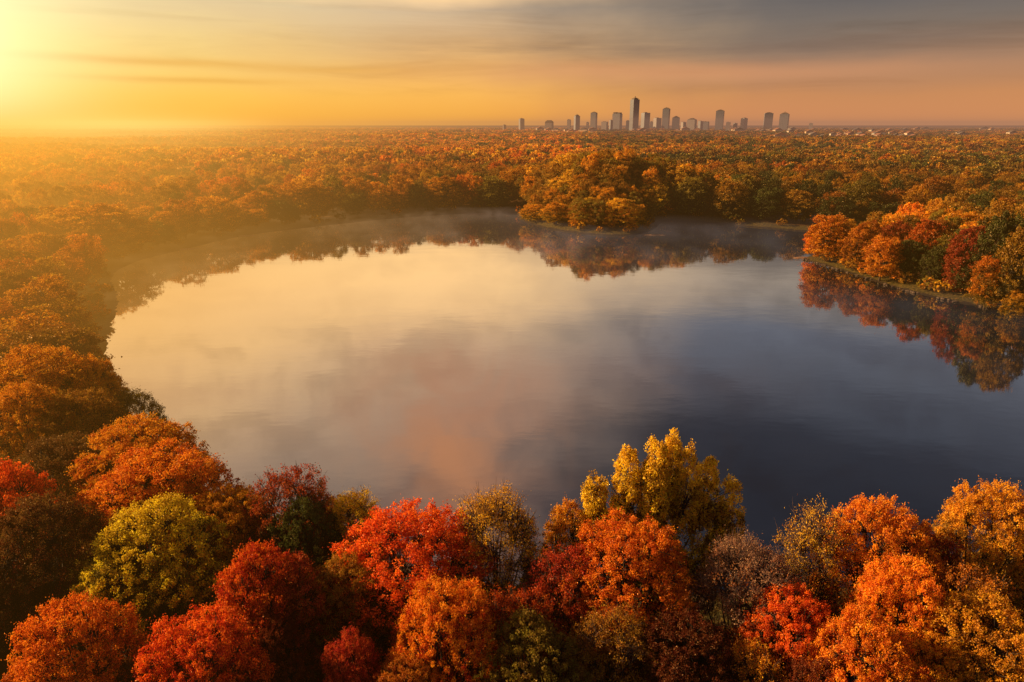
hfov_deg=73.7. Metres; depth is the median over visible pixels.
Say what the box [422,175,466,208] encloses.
orange tree
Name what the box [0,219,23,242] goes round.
tree
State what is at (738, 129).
house
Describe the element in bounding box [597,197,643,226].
gold tree
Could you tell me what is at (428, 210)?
shrub
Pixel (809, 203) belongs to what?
tree
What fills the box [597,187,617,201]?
tree
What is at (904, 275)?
shrub
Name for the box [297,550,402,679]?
tree
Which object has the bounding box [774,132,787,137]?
house
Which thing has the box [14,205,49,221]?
tree
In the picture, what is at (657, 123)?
tower
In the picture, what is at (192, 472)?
orange tree
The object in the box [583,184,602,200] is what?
tree
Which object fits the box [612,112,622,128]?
tower
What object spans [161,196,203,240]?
tree
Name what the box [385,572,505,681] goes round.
orange tree
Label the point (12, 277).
tree
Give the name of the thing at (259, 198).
tree
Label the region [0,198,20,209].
tree
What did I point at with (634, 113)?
tower
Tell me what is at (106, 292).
shrub
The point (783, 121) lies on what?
tower
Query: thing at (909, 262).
green tree
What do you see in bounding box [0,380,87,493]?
tree
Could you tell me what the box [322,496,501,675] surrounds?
red tree
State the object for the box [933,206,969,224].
tree
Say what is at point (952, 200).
tree
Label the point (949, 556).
red tree
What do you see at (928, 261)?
green tree
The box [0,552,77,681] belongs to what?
dark tree
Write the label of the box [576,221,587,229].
shrub
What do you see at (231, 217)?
tree
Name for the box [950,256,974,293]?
green tree
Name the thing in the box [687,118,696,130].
tower
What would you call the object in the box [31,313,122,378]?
tree
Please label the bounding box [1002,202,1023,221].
tree
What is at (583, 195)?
tree
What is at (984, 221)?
tree
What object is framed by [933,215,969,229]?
tree
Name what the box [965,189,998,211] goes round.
tree
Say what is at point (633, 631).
tree
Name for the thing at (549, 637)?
green tree
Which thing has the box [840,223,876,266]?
orange tree
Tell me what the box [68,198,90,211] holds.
tree
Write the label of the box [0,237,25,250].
tree
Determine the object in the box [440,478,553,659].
gold tree
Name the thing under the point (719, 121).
tower
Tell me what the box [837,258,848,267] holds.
shrub
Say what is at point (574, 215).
tree
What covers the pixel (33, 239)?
tree
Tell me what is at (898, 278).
shrub
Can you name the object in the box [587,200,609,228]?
tree
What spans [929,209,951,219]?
tree
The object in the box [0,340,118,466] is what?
tree
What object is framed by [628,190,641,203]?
tree
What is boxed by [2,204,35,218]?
tree
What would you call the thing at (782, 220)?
shrub
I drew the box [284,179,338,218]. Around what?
tree
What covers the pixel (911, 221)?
tree
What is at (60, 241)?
tree
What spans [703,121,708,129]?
building
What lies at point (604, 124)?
building
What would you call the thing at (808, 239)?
orange tree
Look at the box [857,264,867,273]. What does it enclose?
shrub
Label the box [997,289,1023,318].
gold tree
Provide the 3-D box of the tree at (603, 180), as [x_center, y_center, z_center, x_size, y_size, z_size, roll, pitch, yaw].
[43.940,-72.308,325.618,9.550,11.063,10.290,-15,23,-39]
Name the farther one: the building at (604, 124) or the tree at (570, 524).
the building at (604, 124)
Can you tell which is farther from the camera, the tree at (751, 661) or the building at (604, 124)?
the building at (604, 124)
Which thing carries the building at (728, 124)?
on the ground
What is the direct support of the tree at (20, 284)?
on the ground
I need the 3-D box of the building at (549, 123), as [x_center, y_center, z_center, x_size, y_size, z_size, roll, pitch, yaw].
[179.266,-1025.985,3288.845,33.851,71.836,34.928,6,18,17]
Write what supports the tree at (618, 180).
on the ground
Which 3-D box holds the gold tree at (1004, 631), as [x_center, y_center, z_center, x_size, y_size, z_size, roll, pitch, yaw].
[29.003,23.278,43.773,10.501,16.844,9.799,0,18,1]
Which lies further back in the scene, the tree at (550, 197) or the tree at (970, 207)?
the tree at (550, 197)
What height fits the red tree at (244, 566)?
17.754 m
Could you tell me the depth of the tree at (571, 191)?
318.22 m
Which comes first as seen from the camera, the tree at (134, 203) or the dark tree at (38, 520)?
the dark tree at (38, 520)
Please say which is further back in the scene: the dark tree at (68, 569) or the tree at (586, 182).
the tree at (586, 182)
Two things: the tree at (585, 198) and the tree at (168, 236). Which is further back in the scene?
the tree at (585, 198)
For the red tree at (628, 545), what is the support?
on the ground
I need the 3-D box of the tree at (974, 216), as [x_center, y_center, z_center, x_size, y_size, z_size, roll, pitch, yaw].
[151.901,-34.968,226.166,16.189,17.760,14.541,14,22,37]
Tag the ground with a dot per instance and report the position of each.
(194, 239)
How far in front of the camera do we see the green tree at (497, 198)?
365.69 m
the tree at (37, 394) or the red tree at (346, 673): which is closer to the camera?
the red tree at (346, 673)
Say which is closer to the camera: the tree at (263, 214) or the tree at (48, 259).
the tree at (48, 259)
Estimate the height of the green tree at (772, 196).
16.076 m
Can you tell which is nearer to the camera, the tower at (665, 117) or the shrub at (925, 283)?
the shrub at (925, 283)
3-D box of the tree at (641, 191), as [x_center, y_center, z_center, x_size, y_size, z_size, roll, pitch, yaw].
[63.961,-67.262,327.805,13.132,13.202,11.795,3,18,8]
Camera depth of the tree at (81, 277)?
178.79 m
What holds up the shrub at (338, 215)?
on the ground
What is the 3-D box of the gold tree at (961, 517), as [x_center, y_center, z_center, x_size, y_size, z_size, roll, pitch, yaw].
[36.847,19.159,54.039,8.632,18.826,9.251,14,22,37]
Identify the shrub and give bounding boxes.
[83,281,112,295]
[97,283,114,294]
[309,215,320,224]
[334,212,346,220]
[424,205,435,212]
[568,220,581,227]
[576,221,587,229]
[622,225,632,231]
[728,213,742,223]
[776,218,787,225]
[820,252,837,260]
[831,252,842,261]
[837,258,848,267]
[842,258,860,269]
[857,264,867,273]
[889,273,904,281]
[898,270,916,282]
[916,276,941,289]
[921,276,938,288]
[932,280,952,292]
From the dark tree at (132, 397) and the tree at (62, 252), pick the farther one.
the tree at (62, 252)
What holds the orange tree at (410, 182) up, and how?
on the ground
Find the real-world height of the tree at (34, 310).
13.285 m
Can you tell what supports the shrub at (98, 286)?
on the ground
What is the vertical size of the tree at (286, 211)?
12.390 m
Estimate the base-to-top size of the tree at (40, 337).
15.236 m
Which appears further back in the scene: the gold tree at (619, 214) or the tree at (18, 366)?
the gold tree at (619, 214)
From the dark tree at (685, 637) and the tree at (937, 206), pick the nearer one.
the dark tree at (685, 637)
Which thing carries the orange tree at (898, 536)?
on the ground
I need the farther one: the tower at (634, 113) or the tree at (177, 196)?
the tower at (634, 113)
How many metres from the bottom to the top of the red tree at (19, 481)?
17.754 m
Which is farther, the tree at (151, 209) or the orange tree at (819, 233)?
the tree at (151, 209)
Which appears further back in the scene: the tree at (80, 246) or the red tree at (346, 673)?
the tree at (80, 246)
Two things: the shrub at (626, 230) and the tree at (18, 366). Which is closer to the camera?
the tree at (18, 366)
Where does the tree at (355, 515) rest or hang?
on the ground
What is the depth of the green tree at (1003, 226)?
174.49 m
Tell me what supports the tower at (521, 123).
on the ground
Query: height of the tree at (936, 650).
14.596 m
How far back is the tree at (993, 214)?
235.16 m
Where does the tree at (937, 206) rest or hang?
on the ground
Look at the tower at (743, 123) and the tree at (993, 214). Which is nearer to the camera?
the tree at (993, 214)
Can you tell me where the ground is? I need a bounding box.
[0,125,1023,681]
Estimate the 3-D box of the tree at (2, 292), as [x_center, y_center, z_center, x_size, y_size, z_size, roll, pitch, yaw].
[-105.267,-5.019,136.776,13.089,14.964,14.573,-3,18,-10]
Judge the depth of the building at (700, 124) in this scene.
3615.29 m
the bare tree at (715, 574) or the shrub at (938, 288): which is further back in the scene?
the shrub at (938, 288)
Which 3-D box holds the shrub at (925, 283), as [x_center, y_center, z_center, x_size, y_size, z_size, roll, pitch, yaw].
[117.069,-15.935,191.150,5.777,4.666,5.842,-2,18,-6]
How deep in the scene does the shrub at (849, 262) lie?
217.39 m
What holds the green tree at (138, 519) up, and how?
on the ground
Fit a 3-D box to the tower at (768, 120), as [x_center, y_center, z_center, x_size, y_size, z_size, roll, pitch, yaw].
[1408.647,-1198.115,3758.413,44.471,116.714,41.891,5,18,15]
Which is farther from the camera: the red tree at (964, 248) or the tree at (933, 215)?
the tree at (933, 215)
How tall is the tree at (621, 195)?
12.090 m
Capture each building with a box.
[545,120,553,128]
[601,121,607,129]
[609,120,612,129]
[698,121,702,128]
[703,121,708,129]
[725,122,730,130]
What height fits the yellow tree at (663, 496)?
20.835 m
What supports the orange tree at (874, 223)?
on the ground
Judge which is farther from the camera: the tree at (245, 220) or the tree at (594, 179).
the tree at (594, 179)
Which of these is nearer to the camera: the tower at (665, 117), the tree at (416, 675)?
the tree at (416, 675)
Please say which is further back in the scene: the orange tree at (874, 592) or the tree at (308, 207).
the tree at (308, 207)
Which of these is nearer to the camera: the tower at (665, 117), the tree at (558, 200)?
the tree at (558, 200)
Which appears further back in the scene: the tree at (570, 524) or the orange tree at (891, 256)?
the orange tree at (891, 256)
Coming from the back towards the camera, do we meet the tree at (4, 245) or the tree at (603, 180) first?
the tree at (603, 180)
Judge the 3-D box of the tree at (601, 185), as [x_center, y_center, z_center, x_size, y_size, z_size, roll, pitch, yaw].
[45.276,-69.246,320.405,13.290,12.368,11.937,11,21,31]
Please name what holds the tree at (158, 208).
on the ground
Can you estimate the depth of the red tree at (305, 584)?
46.59 m
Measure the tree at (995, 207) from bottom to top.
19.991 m
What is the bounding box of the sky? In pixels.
[0,0,1023,124]
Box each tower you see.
[519,118,523,129]
[567,119,570,129]
[574,115,579,129]
[590,112,597,128]
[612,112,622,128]
[629,96,639,130]
[641,112,649,128]
[653,118,661,128]
[661,107,669,128]
[672,116,679,128]
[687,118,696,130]
[715,110,724,129]
[740,118,747,129]
[763,112,773,127]
[778,113,789,129]
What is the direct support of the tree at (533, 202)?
on the ground
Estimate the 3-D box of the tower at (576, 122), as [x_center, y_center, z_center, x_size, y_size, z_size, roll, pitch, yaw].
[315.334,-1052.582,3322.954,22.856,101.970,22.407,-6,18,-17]
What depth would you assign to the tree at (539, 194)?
331.05 m
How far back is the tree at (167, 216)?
259.12 m
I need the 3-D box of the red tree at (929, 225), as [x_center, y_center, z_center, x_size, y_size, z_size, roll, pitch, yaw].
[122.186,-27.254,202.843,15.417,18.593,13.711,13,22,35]
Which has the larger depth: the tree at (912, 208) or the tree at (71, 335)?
the tree at (912, 208)
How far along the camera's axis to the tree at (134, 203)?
291.47 m
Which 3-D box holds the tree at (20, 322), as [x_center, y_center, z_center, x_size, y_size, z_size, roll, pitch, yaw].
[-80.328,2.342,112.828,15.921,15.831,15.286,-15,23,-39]
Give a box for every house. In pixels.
[733,127,744,131]
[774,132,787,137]
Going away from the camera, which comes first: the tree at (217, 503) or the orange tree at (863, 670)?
the orange tree at (863, 670)
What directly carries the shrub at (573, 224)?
on the ground
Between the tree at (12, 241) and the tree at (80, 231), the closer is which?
the tree at (12, 241)
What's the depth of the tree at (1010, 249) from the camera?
167.52 m
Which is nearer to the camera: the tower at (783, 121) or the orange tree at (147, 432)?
the orange tree at (147, 432)
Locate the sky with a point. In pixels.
(63, 62)
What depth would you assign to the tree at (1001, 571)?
57.69 m
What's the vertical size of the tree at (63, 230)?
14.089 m
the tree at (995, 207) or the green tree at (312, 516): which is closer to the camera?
the green tree at (312, 516)
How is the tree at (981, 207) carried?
on the ground
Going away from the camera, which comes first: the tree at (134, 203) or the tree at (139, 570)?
the tree at (139, 570)
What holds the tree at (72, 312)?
on the ground
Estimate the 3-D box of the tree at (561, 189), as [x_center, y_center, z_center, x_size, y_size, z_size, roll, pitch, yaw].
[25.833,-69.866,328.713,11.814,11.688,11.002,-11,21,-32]
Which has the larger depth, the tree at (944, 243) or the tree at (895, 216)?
the tree at (895, 216)
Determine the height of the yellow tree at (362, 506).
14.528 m
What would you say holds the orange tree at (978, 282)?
on the ground
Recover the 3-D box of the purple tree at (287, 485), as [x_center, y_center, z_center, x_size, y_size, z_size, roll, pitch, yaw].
[-18.551,18.471,58.448,9.050,17.434,9.643,12,21,32]
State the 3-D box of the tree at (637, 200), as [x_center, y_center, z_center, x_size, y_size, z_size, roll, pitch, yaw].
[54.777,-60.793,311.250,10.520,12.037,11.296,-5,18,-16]
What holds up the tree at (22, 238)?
on the ground
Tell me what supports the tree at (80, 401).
on the ground
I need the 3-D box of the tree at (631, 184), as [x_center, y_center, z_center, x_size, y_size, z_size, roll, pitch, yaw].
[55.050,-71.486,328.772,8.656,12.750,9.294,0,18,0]
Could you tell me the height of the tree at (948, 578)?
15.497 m
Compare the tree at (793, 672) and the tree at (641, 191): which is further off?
the tree at (641, 191)
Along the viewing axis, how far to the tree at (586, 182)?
320.75 m
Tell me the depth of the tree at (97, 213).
230.42 m
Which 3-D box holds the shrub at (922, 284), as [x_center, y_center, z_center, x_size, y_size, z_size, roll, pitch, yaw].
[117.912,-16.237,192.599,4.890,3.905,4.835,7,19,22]
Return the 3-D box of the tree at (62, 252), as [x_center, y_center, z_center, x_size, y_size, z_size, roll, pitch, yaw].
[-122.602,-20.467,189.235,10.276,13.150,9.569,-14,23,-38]
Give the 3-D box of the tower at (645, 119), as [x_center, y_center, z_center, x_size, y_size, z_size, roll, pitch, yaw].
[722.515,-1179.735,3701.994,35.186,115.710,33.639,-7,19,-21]
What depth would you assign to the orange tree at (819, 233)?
228.37 m
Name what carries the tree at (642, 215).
on the ground
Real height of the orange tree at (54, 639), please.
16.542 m
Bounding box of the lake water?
[104,212,1023,591]
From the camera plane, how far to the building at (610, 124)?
3307.27 m
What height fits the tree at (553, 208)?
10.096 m
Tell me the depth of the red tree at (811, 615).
44.22 m
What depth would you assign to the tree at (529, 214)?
323.63 m
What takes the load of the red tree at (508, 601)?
on the ground
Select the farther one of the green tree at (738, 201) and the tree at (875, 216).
the green tree at (738, 201)
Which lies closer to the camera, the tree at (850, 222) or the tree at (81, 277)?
the tree at (81, 277)
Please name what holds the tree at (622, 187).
on the ground
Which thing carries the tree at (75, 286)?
on the ground
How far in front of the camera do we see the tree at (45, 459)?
65.88 m
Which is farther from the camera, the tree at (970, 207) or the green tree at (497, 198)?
the green tree at (497, 198)
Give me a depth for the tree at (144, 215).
269.31 m
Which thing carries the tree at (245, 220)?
on the ground
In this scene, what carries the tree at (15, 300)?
on the ground
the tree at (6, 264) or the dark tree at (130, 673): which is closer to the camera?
the dark tree at (130, 673)
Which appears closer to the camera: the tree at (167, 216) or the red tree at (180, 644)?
the red tree at (180, 644)
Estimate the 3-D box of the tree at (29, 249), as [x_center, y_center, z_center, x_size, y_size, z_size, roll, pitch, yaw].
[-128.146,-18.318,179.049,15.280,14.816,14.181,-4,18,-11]
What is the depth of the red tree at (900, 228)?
215.14 m
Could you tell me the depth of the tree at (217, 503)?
55.74 m
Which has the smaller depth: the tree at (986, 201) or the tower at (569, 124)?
the tree at (986, 201)
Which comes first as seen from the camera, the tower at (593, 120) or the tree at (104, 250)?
the tree at (104, 250)
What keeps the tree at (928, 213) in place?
on the ground
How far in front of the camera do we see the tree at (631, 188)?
317.38 m
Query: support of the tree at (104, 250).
on the ground
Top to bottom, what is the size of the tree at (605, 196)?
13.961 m
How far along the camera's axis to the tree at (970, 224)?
217.06 m
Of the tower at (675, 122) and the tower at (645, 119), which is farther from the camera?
the tower at (645, 119)
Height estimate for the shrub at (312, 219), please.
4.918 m
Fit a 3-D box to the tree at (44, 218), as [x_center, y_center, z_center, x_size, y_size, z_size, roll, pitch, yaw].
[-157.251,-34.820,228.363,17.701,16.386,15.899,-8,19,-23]
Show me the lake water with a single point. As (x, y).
(450, 358)
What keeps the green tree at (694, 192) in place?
on the ground
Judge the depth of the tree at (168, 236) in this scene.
253.85 m
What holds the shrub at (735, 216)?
on the ground
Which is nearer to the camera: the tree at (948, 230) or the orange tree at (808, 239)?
the tree at (948, 230)
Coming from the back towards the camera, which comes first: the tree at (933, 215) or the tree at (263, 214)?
the tree at (263, 214)
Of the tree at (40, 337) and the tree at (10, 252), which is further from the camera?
the tree at (10, 252)
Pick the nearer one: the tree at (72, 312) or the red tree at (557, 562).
the red tree at (557, 562)
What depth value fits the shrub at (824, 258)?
230.64 m
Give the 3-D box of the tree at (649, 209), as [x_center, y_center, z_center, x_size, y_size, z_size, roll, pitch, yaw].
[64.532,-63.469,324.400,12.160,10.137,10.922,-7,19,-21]
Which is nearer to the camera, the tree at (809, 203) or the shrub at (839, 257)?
the shrub at (839, 257)
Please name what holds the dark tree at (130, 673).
on the ground
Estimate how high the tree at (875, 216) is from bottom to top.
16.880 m
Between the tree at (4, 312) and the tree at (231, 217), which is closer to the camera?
the tree at (4, 312)
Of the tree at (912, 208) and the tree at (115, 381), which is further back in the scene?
the tree at (912, 208)
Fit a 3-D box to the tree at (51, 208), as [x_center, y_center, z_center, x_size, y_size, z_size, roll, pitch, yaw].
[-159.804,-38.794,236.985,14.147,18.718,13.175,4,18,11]
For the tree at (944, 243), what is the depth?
194.06 m
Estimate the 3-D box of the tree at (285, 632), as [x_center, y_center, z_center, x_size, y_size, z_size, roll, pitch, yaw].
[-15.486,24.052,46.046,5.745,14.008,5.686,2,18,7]
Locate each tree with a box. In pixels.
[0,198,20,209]
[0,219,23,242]
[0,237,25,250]
[0,240,14,254]
[0,243,60,268]
[0,247,39,268]
[0,253,41,285]
[0,266,40,299]
[0,283,15,307]
[0,295,49,330]
[0,298,37,347]
[0,304,80,347]
[0,318,77,379]
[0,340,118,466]
[0,350,52,433]
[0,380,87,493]
[0,456,66,615]
[0,490,127,680]
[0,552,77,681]
[0,585,154,681]
[1,431,135,550]
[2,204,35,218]
[3,209,47,235]
[5,234,50,254]
[6,304,62,331]
[13,272,77,302]
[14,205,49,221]
[17,271,88,310]
[19,214,60,233]
[20,260,71,288]
[21,230,59,265]
[21,254,73,290]
[26,294,103,347]
[28,204,64,219]
[30,385,137,494]
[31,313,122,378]
[38,232,89,260]
[44,255,93,286]
[45,352,134,434]
[46,202,164,258]
[49,508,100,594]
[50,232,108,270]
[51,243,88,282]
[57,236,107,285]
[58,221,76,234]
[61,488,236,681]
[63,410,213,544]
[64,543,166,671]
[65,226,102,261]
[65,432,253,621]
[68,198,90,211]
[103,385,170,455]
[114,655,158,681]
[128,200,156,212]
[129,203,158,215]
[131,209,149,225]
[131,597,279,681]
[143,219,177,247]
[146,211,181,244]
[149,204,163,216]
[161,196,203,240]
[166,191,187,210]
[169,481,282,616]
[183,195,246,235]
[209,538,315,681]
[217,548,349,681]
[233,190,278,223]
[235,208,255,228]
[235,462,344,600]
[241,605,323,681]
[243,208,269,227]
[264,494,348,620]
[265,199,295,224]
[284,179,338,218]
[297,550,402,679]
[301,494,381,565]
[319,622,382,681]
[322,485,389,591]
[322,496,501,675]
[375,648,439,681]
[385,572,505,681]
[392,176,421,209]
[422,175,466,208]
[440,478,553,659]
[456,582,568,681]
[465,175,513,209]
[473,602,593,681]
[518,204,545,221]
[520,541,612,681]
[526,195,541,207]
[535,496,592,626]
[536,185,554,207]
[538,202,570,223]
[540,187,560,205]
[551,193,570,212]
[555,502,702,681]
[556,183,569,202]
[556,602,661,681]
[566,182,584,202]
[566,197,599,224]
[573,190,589,214]
[577,177,596,199]
[577,427,745,623]
[579,176,599,190]
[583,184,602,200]
[584,195,599,204]
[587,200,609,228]
[595,186,617,212]
[596,178,607,187]
[596,181,618,195]
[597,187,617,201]
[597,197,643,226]
[608,176,622,188]
[610,181,628,196]
[611,193,630,214]
[620,179,633,195]
[624,185,638,199]
[625,195,644,212]
[625,203,648,224]
[625,605,741,681]
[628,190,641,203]
[638,188,654,208]
[641,198,658,217]
[672,176,707,219]
[685,522,809,681]
[708,634,788,681]
[709,178,749,219]
[730,577,845,681]
[745,186,784,220]
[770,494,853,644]
[776,189,817,222]
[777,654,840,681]
[800,596,936,681]
[803,229,835,252]
[804,212,853,260]
[806,489,953,666]
[833,218,857,254]
[836,549,948,681]
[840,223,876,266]
[856,210,890,226]
[858,219,884,253]
[859,232,904,280]
[875,220,912,256]
[875,629,984,681]
[876,212,907,236]
[892,532,973,622]
[895,214,920,240]
[895,235,928,279]
[896,201,926,218]
[900,218,947,277]
[903,582,1023,681]
[907,553,1023,678]
[911,209,932,221]
[918,246,948,284]
[926,198,947,212]
[927,218,959,236]
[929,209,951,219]
[930,233,962,279]
[931,475,1023,662]
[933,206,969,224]
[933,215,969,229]
[939,225,993,293]
[940,194,962,209]
[950,201,984,214]
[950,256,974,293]
[953,211,989,226]
[953,220,982,229]
[961,253,1013,308]
[962,216,999,255]
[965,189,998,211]
[966,535,1019,658]
[967,204,988,213]
[967,209,1023,291]
[981,198,1016,217]
[981,211,1008,220]
[986,224,1023,309]
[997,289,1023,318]
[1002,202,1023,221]
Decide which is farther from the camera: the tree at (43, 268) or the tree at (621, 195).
the tree at (621, 195)
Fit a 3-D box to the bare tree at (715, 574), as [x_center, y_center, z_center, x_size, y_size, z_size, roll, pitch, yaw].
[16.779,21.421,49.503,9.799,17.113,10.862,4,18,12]

